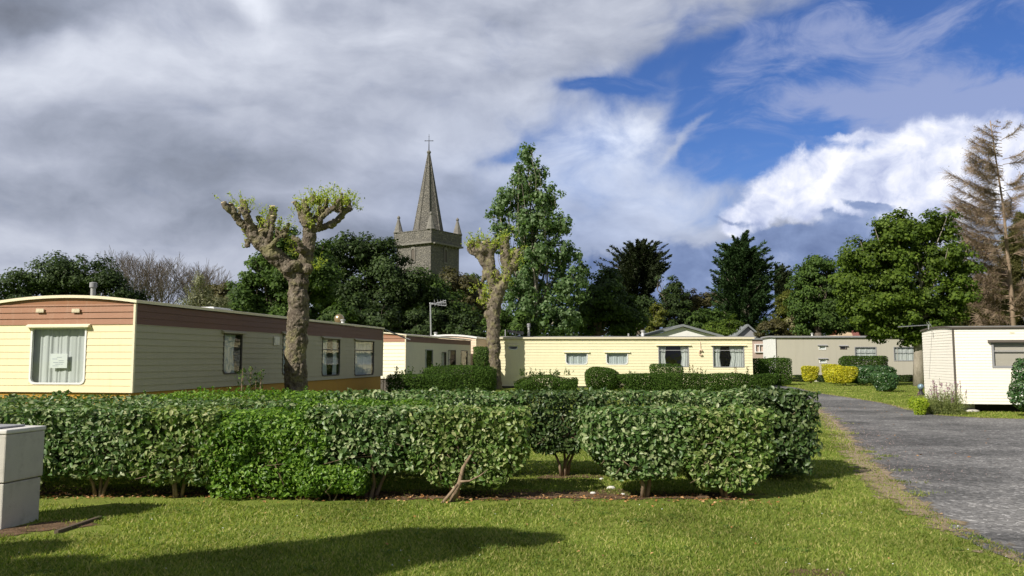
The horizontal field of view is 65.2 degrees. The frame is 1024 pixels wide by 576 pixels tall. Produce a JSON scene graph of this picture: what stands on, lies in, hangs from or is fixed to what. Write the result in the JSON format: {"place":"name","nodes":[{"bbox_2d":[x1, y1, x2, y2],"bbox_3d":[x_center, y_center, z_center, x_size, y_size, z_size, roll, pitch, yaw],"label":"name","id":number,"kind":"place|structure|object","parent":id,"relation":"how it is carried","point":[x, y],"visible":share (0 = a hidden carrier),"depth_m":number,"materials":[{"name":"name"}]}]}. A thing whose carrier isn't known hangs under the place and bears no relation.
{"place":"outdoors","nodes":[
{"label":"outdoors","id":0,"kind":"place"},
{"bbox_2d":[0,376,1023,575],"bbox_3d":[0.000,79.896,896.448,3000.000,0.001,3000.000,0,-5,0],"label":"grass ground","id":1,"kind":"structure","parent":0,"point":[68,499],"depth_m":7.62,"materials":[{"name":"green plant"}]},
{"bbox_2d":[0,424,45,528],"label":"meter pillar","id":2,"kind":"structure","parent":1,"relation":"on","point":[21,456],"depth_m":7.70,"materials":[{"name":"concrete"}]},
{"bbox_2d":[0,518,101,536],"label":"soil ring","id":3,"kind":"object","parent":1,"relation":"on","point":[50,525],"visible":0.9,"depth_m":7.55,"materials":[{"name":"brown soil"}]},
{"bbox_2d":[0,250,151,300],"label":"broadleaf tree","id":4,"kind":"object","parent":1,"relation":"on","point":[62,275],"visible":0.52,"depth_m":45.47,"materials":[{"name":"green plant"}]},
{"bbox_2d":[0,389,177,460],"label":"hedge shrub","id":5,"kind":"object","parent":1,"relation":"on","point":[59,394],"visible":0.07,"depth_m":11.13,"materials":[{"name":"green plant"}]},
{"bbox_2d":[78,245,164,295],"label":"bare tree","id":6,"kind":"object","parent":1,"relation":"on","point":[131,269],"visible":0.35,"depth_m":65.66,"materials":[{"name":"brown plant"}]},
{"bbox_2d":[114,249,187,301],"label":"bare tree","id":7,"kind":"object","parent":1,"relation":"on","point":[156,289],"visible":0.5,"depth_m":66.84,"materials":[{"name":"brown plant"}]},
{"bbox_2d":[131,253,204,303],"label":"bare tree","id":8,"kind":"object","parent":1,"relation":"on","point":[154,270],"visible":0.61,"depth_m":68.32,"materials":[{"name":"brown plant"}]},
{"bbox_2d":[162,257,237,301],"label":"bare tree","id":9,"kind":"object","parent":1,"relation":"on","point":[207,279],"visible":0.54,"depth_m":69.07,"materials":[{"name":"brown plant"}]},
{"bbox_2d":[175,271,231,308],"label":"shrub","id":10,"kind":"object","parent":1,"relation":"on","point":[202,297],"visible":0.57,"depth_m":38.04,"materials":[{"name":"plant"}]},
{"bbox_2d":[0,282,409,407],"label":"static caravan","id":11,"kind":"object","parent":1,"relation":"on","point":[114,346],"visible":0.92,"depth_m":16.24,"materials":[{"name":"white paint"}]},
{"bbox_2d":[25,324,90,384],"bbox_3d":[-8.918,1.297,15.733,1.389,1.188,0.197,-1,-5,10],"label":"window","id":12,"kind":"structure","parent":11,"relation":"in","point":[70,339],"depth_m":15.80,"materials":[{"name":"white fabric"}]},
{"bbox_2d":[50,354,67,367],"bbox_3d":[-8.916,1.432,15.737,0.373,0.282,0.008,-1,-5,10],"label":"paper notice","id":13,"kind":"object","parent":11,"relation":"attached to","point":[58,360],"visible":1,"depth_m":15.73,"materials":[{"name":"white paper"}]},
{"bbox_2d":[221,330,247,374],"bbox_3d":[-6.685,1.535,19.108,0.200,1.043,1.076,-1,-5,10],"label":"window","id":14,"kind":"structure","parent":11,"relation":"in","point":[229,336],"depth_m":19.16,"materials":[{"name":"grey glass"}]},
{"bbox_2d":[321,336,342,375],"bbox_3d":[-5.664,2.129,24.984,0.198,1.230,1.575,-1,-5,10],"label":"window","id":15,"kind":"structure","parent":11,"relation":"in","point":[324,338],"depth_m":25.17,"materials":[{"name":"grey glass"}]},
{"bbox_2d":[354,338,376,375],"bbox_3d":[-5.159,2.411,27.897,0.200,1.274,2.065,-1,-5,10],"label":"window","id":16,"kind":"structure","parent":11,"relation":"in","point":[363,347],"depth_m":28.05,"materials":[{"name":"grey glass"}]},
{"bbox_2d":[204,281,233,304],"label":"shrub","id":17,"kind":"object","parent":1,"relation":"on","point":[220,290],"visible":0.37,"depth_m":51.58,"materials":[{"name":"green plant"}]},
{"bbox_2d":[142,395,312,484],"bbox_3d":[-3.721,1.945,10.196,2.240,1.174,0.914,0,-5,0],"label":"hedge shrub","id":18,"kind":"object","parent":1,"relation":"on","point":[250,403],"visible":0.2,"depth_m":10.08,"materials":[{"name":"green plant"}]},
{"bbox_2d":[146,386,334,476],"bbox_3d":[-3.679,1.991,11.101,2.397,1.247,1.105,0,-5,0],"label":"hedge shrub","id":19,"kind":"object","parent":1,"relation":"on","point":[270,395],"visible":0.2,"depth_m":10.93,"materials":[{"name":"green plant"}]},
{"bbox_2d":[234,366,265,398],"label":"sprouting shrub","id":20,"kind":"object","parent":1,"relation":"on","point":[256,383],"visible":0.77,"depth_m":14.10,"materials":[{"name":"green plant"}]},
{"bbox_2d":[224,224,342,316],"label":"broadleaf tree","id":21,"kind":"object","parent":1,"relation":"on","point":[271,298],"visible":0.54,"depth_m":43.34,"materials":[{"name":"green plant"}]},
{"bbox_2d":[212,181,364,399],"bbox_3d":[-5.556,0.417,20.054,3.744,6.255,1.632,0,-5,0],"label":"pollarded tree","id":22,"kind":"object","parent":1,"relation":"on","point":[295,273],"visible":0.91,"depth_m":19.89,"materials":[{"name":"brown plant"}]},
{"bbox_2d":[287,302,359,322],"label":"shrub","id":23,"kind":"object","parent":1,"relation":"on","point":[332,312],"visible":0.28,"depth_m":40.03,"materials":[{"name":"green plant"}]},
{"bbox_2d":[287,393,429,449],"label":"hedge shrub","id":24,"kind":"object","parent":1,"relation":"on","point":[368,401],"visible":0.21,"depth_m":10.15,"materials":[{"name":"green plant"}]},
{"bbox_2d":[335,291,401,331],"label":"shrub","id":25,"kind":"object","parent":1,"relation":"on","point":[371,317],"visible":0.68,"depth_m":41.60,"materials":[{"name":"green plant"}]},
{"bbox_2d":[315,387,433,476],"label":"hedge shrub","id":26,"kind":"object","parent":1,"relation":"on","point":[375,394],"visible":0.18,"depth_m":10.82,"materials":[{"name":"green plant"}]},
{"bbox_2d":[310,230,442,321],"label":"broadleaf tree","id":27,"kind":"object","parent":1,"relation":"on","point":[398,287],"visible":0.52,"depth_m":49.25,"materials":[{"name":"green plant"}]},
{"bbox_2d":[375,304,435,335],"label":"shrub","id":28,"kind":"object","parent":1,"relation":"on","point":[416,316],"visible":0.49,"depth_m":46.52,"materials":[{"name":"green plant"}]},
{"bbox_2d":[385,366,454,403],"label":"hedge","id":29,"kind":"object","parent":1,"relation":"on","point":[438,381],"visible":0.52,"depth_m":26.98,"materials":[{"name":"green plant"}]},
{"bbox_2d":[40,485,802,501],"bbox_3d":[-2.330,2.429,9.497,11.453,0.001,1.008,0,-5,3],"label":"soil bed","id":30,"kind":"object","parent":1,"relation":"on","point":[533,494],"visible":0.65,"depth_m":9.37,"materials":[{"name":"brown soil"}]},
{"bbox_2d":[0,402,84,484],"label":"hedge shrub","id":31,"kind":"object","parent":30,"relation":"on","point":[9,414],"visible":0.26,"depth_m":9.17,"materials":[{"name":"green plant"}]},
{"bbox_2d":[0,396,163,485],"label":"hedge shrub","id":32,"kind":"object","parent":30,"relation":"on","point":[60,403],"visible":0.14,"depth_m":10.14,"materials":[{"name":"green plant"}]},
{"bbox_2d":[30,401,170,496],"bbox_3d":[-4.781,1.902,9.389,1.358,1.117,0.901,0,-5,0],"label":"hedge shrub","id":33,"kind":"object","parent":30,"relation":"on","point":[87,458],"visible":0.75,"depth_m":9.05,"materials":[{"name":"green plant"}]},
{"bbox_2d":[123,403,240,497],"bbox_3d":[-3.847,1.897,9.396,1.113,1.132,0.922,0,-5,0],"label":"hedge shrub","id":34,"kind":"object","parent":30,"relation":"on","point":[178,443],"visible":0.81,"depth_m":9.04,"materials":[{"name":"green plant"}]},
{"bbox_2d":[199,402,340,499],"bbox_3d":[-2.841,1.913,9.392,1.640,1.106,0.926,0,-5,0],"label":"hedge shrub","id":35,"kind":"object","parent":30,"relation":"on","point":[287,460],"visible":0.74,"depth_m":9.04,"materials":[{"name":"green plant"}]},
{"bbox_2d":[294,460,370,500],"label":"hedge shrub","id":36,"kind":"object","parent":30,"relation":"on","point":[336,480],"visible":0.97,"depth_m":8.90,"materials":[{"name":"green plant"}]},
{"bbox_2d":[302,403,436,497],"bbox_3d":[-1.635,1.902,9.394,1.492,1.129,0.908,0,-5,0],"label":"hedge shrub","id":37,"kind":"object","parent":30,"relation":"on","point":[351,438],"visible":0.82,"depth_m":9.05,"materials":[{"name":"green plant"}]},
{"bbox_2d":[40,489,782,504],"bbox_3d":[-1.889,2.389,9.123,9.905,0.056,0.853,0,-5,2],"label":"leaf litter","id":38,"kind":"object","parent":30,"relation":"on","point":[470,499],"visible":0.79,"depth_m":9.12,"materials":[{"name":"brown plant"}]},
{"bbox_2d":[405,402,531,502],"bbox_3d":[-0.493,1.895,9.328,1.450,1.132,1.041,0,-5,0],"label":"hedge shrub","id":39,"kind":"object","parent":30,"relation":"on","point":[453,472],"visible":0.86,"depth_m":9.04,"materials":[{"name":"green plant"}]},
{"bbox_2d":[576,404,701,497],"bbox_3d":[1.469,1.911,9.393,1.406,1.108,0.906,0,-5,0],"label":"hedge shrub","id":40,"kind":"object","parent":30,"relation":"on","point":[602,443],"visible":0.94,"depth_m":9.05,"materials":[{"name":"green plant"}]},
{"bbox_2d":[670,403,779,497],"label":"hedge shrub","id":41,"kind":"object","parent":30,"relation":"on","point":[708,468],"visible":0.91,"depth_m":9.03,"materials":[{"name":"green plant"}]},
{"bbox_2d":[381,332,471,393],"bbox_3d":[-4.788,3.564,37.718,3.220,2.702,9.420,-1,-5,14],"label":"static caravan","id":42,"kind":"object","parent":1,"relation":"on","point":[418,352],"visible":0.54,"depth_m":34.55,"materials":[{"name":"beige paint"}]},
{"bbox_2d":[393,136,463,333],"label":"church tower","id":43,"kind":"structure","parent":1,"relation":"on","point":[431,244],"depth_m":124.14,"materials":[{"name":"stone"}]},
{"bbox_2d":[397,273,482,335],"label":"broadleaf tree","id":44,"kind":"object","parent":1,"relation":"on","point":[453,297],"visible":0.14,"depth_m":53.24,"materials":[{"name":"green plant"}]},
{"bbox_2d":[422,305,484,336],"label":"shrub","id":45,"kind":"object","parent":1,"relation":"on","point":[449,320],"visible":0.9,"depth_m":49.45,"materials":[{"name":"green plant"}]},
{"bbox_2d":[431,332,487,385],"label":"static caravan","id":46,"kind":"object","parent":1,"relation":"on","point":[478,341],"visible":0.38,"depth_m":43.11,"materials":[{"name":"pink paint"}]},
{"bbox_2d":[423,363,496,399],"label":"hedge","id":47,"kind":"object","parent":1,"relation":"on","point":[487,376],"visible":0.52,"depth_m":30.10,"materials":[{"name":"green plant"}]},
{"bbox_2d":[433,266,487,331],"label":"broadleaf tree","id":48,"kind":"object","parent":1,"relation":"on","point":[462,283],"visible":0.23,"depth_m":57.52,"materials":[{"name":"green plant"}]},
{"bbox_2d":[414,385,526,463],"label":"hedge shrub","id":49,"kind":"object","parent":1,"relation":"on","point":[455,397],"visible":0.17,"depth_m":10.74,"materials":[{"name":"green plant"}]},
{"bbox_2d":[472,346,489,386],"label":"bush","id":50,"kind":"object","parent":1,"relation":"on","point":[480,353],"visible":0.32,"depth_m":38.99,"materials":[{"name":"green plant"}]},
{"bbox_2d":[461,226,526,388],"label":"pollarded tree","id":51,"kind":"object","parent":1,"relation":"on","point":[484,251],"visible":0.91,"depth_m":42.03,"materials":[{"name":"brown plant"}]},
{"bbox_2d":[480,309,541,335],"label":"shrub","id":52,"kind":"object","parent":1,"relation":"on","point":[518,321],"visible":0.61,"depth_m":46.44,"materials":[{"name":"green plant"}]},
{"bbox_2d":[483,141,591,335],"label":"poplar tree","id":53,"kind":"object","parent":1,"relation":"on","point":[529,285],"visible":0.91,"depth_m":49.87,"materials":[{"name":"green plant"}]},
{"bbox_2d":[514,368,578,390],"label":"bush","id":54,"kind":"object","parent":1,"relation":"on","point":[530,383],"visible":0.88,"depth_m":37.50,"materials":[{"name":"green plant"}]},
{"bbox_2d":[537,474,602,478],"bbox_3d":[0.778,2.544,10.810,1.126,0.001,0.541,1,-5,-11],"label":"soil patch","id":55,"kind":"object","parent":1,"relation":"on","point":[557,476],"visible":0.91,"depth_m":10.79,"materials":[{"name":"brown soil"}]},
{"bbox_2d":[508,384,607,475],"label":"hedge shrub","id":56,"kind":"object","parent":55,"relation":"on","point":[549,440],"visible":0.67,"depth_m":10.69,"materials":[{"name":"green plant"}]},
{"bbox_2d":[584,366,620,390],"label":"bush","id":57,"kind":"object","parent":1,"relation":"on","point":[598,379],"visible":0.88,"depth_m":37.03,"materials":[{"name":"green plant"}]},
{"bbox_2d":[560,266,653,335],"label":"broadleaf tree","id":58,"kind":"object","parent":1,"relation":"on","point":[616,311],"visible":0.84,"depth_m":54.18,"materials":[{"name":"green plant"}]},
{"bbox_2d":[499,323,753,387],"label":"static caravan","id":59,"kind":"object","parent":1,"relation":"on","point":[579,356],"visible":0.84,"depth_m":42.86,"materials":[{"name":"white paint"}]},
{"bbox_2d":[563,351,589,364],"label":"window","id":60,"kind":"structure","parent":59,"relation":"in","point":[571,357],"depth_m":42.92,"materials":[{"name":"white paint"}]},
{"bbox_2d":[604,351,629,364],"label":"window","id":61,"kind":"structure","parent":59,"relation":"in","point":[612,357],"depth_m":42.92,"materials":[{"name":"grey fabric"}]},
{"bbox_2d":[656,344,690,366],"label":"window","id":62,"kind":"structure","parent":59,"relation":"in","point":[684,348],"depth_m":42.91,"materials":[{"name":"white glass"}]},
{"bbox_2d":[710,344,746,366],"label":"window","id":63,"kind":"structure","parent":59,"relation":"in","point":[736,350],"depth_m":42.92,"materials":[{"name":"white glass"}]},
{"bbox_2d":[593,238,671,333],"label":"cypress tree","id":64,"kind":"object","parent":1,"relation":"on","point":[640,266],"visible":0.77,"depth_m":73.46,"materials":[{"name":"green plant"}]},
{"bbox_2d":[584,386,699,455],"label":"hedge shrub","id":65,"kind":"object","parent":1,"relation":"on","point":[637,399],"visible":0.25,"depth_m":10.72,"materials":[{"name":"green plant"}]},
{"bbox_2d":[634,294,659,333],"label":"shrub","id":66,"kind":"object","parent":1,"relation":"on","point":[646,303],"visible":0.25,"depth_m":69.43,"materials":[{"name":"green plant"}]},
{"bbox_2d":[644,302,669,333],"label":"broadleaf tree","id":67,"kind":"object","parent":1,"relation":"on","point":[658,311],"visible":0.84,"depth_m":61.60,"materials":[{"name":"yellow plant"}]},
{"bbox_2d":[649,363,683,389],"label":"hedge","id":68,"kind":"object","parent":1,"relation":"on","point":[677,368],"visible":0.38,"depth_m":39.54,"materials":[{"name":"green plant"}]},
{"bbox_2d":[654,274,692,327],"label":"broadleaf tree","id":69,"kind":"object","parent":1,"relation":"on","point":[671,296],"visible":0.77,"depth_m":65.67,"materials":[{"name":"green plant"}]},
{"bbox_2d":[636,324,723,335],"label":"lodge","id":70,"kind":"structure","parent":1,"relation":"on","point":[682,330],"depth_m":55.93,"materials":[{"name":"white paint"}]},
{"bbox_2d":[610,368,778,392],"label":"hedge","id":71,"kind":"object","parent":1,"relation":"on","point":[665,382],"visible":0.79,"depth_m":36.41,"materials":[{"name":"green plant"}]},
{"bbox_2d":[681,288,719,317],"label":"broadleaf tree","id":72,"kind":"object","parent":1,"relation":"on","point":[703,300],"visible":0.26,"depth_m":77.45,"materials":[{"name":"green plant"}]},
{"bbox_2d":[677,306,733,329],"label":"shrub","id":73,"kind":"object","parent":1,"relation":"on","point":[697,319],"visible":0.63,"depth_m":65.47,"materials":[{"name":"green plant"}]},
{"bbox_2d":[670,385,772,463],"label":"hedge shrub","id":74,"kind":"object","parent":1,"relation":"on","point":[722,398],"visible":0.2,"depth_m":10.76,"materials":[{"name":"green plant"}]},
{"bbox_2d":[701,313,744,335],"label":"shrub","id":75,"kind":"object","parent":1,"relation":"on","point":[732,325],"visible":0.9,"depth_m":59.73,"materials":[{"name":"green plant"}]},
{"bbox_2d":[706,229,780,331],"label":"cypress tree","id":76,"kind":"object","parent":1,"relation":"on","point":[743,287],"visible":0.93,"depth_m":69.46,"materials":[{"name":"green plant"}]},
{"bbox_2d":[753,358,769,378],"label":"hedge","id":77,"kind":"object","parent":1,"relation":"on","point":[763,368],"visible":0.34,"depth_m":45.92,"materials":[{"name":"green plant"}]},
{"bbox_2d":[752,338,792,378],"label":"outbuilding","id":78,"kind":"structure","parent":1,"relation":"on","point":[757,347],"depth_m":59.81,"materials":[{"name":"pink paint"}]},
{"bbox_2d":[753,318,795,337],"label":"shrub","id":79,"kind":"object","parent":1,"relation":"on","point":[772,324],"visible":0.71,"depth_m":61.31,"materials":[{"name":"brown plant"}]},
{"bbox_2d":[727,385,822,477],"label":"hedge shrub","id":80,"kind":"object","parent":1,"relation":"on","point":[795,440],"visible":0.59,"depth_m":10.45,"materials":[{"name":"green plant"}]},
{"bbox_2d":[761,356,792,384],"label":"hedge","id":81,"kind":"object","parent":1,"relation":"on","point":[781,368],"visible":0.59,"depth_m":46.91,"materials":[{"name":"green plant"}]},
{"bbox_2d":[768,289,797,335],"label":"broadleaf tree","id":82,"kind":"object","parent":1,"relation":"on","point":[781,313],"visible":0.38,"depth_m":81.88,"materials":[{"name":"green plant"}]},
{"bbox_2d":[772,263,795,305],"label":"cypress tree","id":83,"kind":"object","parent":1,"relation":"on","point":[784,274],"visible":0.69,"depth_m":83.97,"materials":[{"name":"green plant"}]},
{"bbox_2d":[570,383,1023,450],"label":"lawn","id":84,"kind":"structure","parent":1,"relation":"on","point":[878,394],"depth_m":32.08,"materials":[{"name":"green plant"}]},
{"bbox_2d":[801,365,819,382],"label":"golden bush","id":85,"kind":"object","parent":1,"relation":"on","point":[811,374],"visible":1,"depth_m":50.31,"materials":[{"name":"yellow plant"}]},
{"bbox_2d":[782,253,855,335],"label":"broadleaf tree","id":86,"kind":"object","parent":1,"relation":"on","point":[813,300],"visible":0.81,"depth_m":59.67,"materials":[{"name":"green plant"}]},
{"bbox_2d":[761,333,913,381],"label":"static caravan","id":87,"kind":"object","parent":1,"relation":"on","point":[801,351],"visible":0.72,"depth_m":53.71,"materials":[{"name":"white paint"}]},
{"bbox_2d":[893,347,913,360],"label":"window","id":88,"kind":"structure","parent":87,"relation":"in","point":[904,353],"depth_m":53.62,"materials":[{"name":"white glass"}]},
{"bbox_2d":[827,366,859,385],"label":"golden bush","id":89,"kind":"object","parent":1,"relation":"on","point":[841,374],"visible":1,"depth_m":45.87,"materials":[{"name":"yellow plant"}]},
{"bbox_2d":[838,355,888,365],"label":"hedge","id":90,"kind":"object","parent":1,"relation":"on","point":[877,360],"visible":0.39,"depth_m":50.47,"materials":[{"name":"green plant"}]},
{"bbox_2d":[849,365,896,383],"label":"laurel bush","id":91,"kind":"object","parent":1,"relation":"on","point":[862,378],"visible":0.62,"depth_m":45.85,"materials":[{"name":"green plant"}]},
{"bbox_2d":[866,372,899,391],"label":"laurel bush","id":92,"kind":"object","parent":1,"relation":"on","point":[885,381],"visible":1,"depth_m":37.43,"materials":[{"name":"green plant"}]},
{"bbox_2d":[824,207,987,385],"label":"oak tree","id":93,"kind":"object","parent":1,"relation":"on","point":[888,301],"visible":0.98,"depth_m":45.00,"materials":[{"name":"green plant"}]},
{"bbox_2d":[907,395,929,414],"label":"garden plant","id":94,"kind":"object","parent":1,"relation":"on","point":[918,406],"visible":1,"depth_m":22.47,"materials":[{"name":"green plant"}]},
{"bbox_2d":[818,409,1023,565],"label":"dirt verge","id":95,"kind":"structure","parent":1,"relation":"on","point":[898,485],"depth_m":9.94,"materials":[{"name":"brown soil"}]},
{"bbox_2d":[810,406,955,496],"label":"weeds","id":96,"kind":"object","parent":95,"relation":"on","point":[901,481],"visible":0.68,"depth_m":12.71,"materials":[{"name":"green plant"}]},
{"bbox_2d":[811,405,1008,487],"bbox_3d":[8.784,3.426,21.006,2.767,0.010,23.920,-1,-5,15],"label":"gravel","id":97,"kind":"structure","parent":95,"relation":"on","point":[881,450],"depth_m":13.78,"materials":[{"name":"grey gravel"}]},
{"bbox_2d":[918,378,971,414],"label":"garden plant","id":98,"kind":"object","parent":1,"relation":"on","point":[951,405],"visible":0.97,"depth_m":22.69,"materials":[{"name":"green plant"}]},
{"bbox_2d":[920,326,1023,411],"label":"static caravan","id":99,"kind":"object","parent":1,"relation":"on","point":[977,361],"visible":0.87,"depth_m":23.80,"materials":[{"name":"white metal"}]},
{"bbox_2d":[988,340,1023,367],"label":"window","id":100,"kind":"structure","parent":99,"relation":"in","point":[1004,352],"depth_m":23.67,"materials":[{"name":"white glass"}]},
{"bbox_2d":[952,277,1010,325],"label":"conifer tree","id":101,"kind":"object","parent":1,"relation":"on","point":[976,310],"visible":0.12,"depth_m":63.38,"materials":[{"name":"brown plant"}]},
{"bbox_2d":[940,119,1023,325],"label":"dead conifer","id":102,"kind":"object","parent":1,"relation":"on","point":[988,251],"visible":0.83,"depth_m":60.49,"materials":[{"name":"brown plant"}]},
{"bbox_2d":[982,210,1023,325],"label":"conifer tree","id":103,"kind":"object","parent":1,"relation":"on","point":[1017,261],"visible":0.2,"depth_m":70.02,"materials":[{"name":"brown plant"}]},
{"bbox_2d":[1006,358,1023,411],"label":"hedge","id":104,"kind":"object","parent":1,"relation":"on","point":[1017,396],"visible":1,"depth_m":21.98,"materials":[{"name":"green plant"}]},
{"bbox_2d":[0,0,1023,335],"label":"sky","id":105,"kind":"structure","parent":0,"point":[691,126],"materials":[{"name":"blue"}]},
{"bbox_2d":[22,500,1019,575],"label":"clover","id":106,"kind":"object","parent":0,"point":[645,526],"visible":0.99,"depth_m":7.05,"materials":[{"name":"green plant"}]},
{"bbox_2d":[769,385,1023,562],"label":"road","id":107,"kind":"structure","parent":0,"point":[989,505],"depth_m":12.74,"materials":[{"name":"grey asphalt"}]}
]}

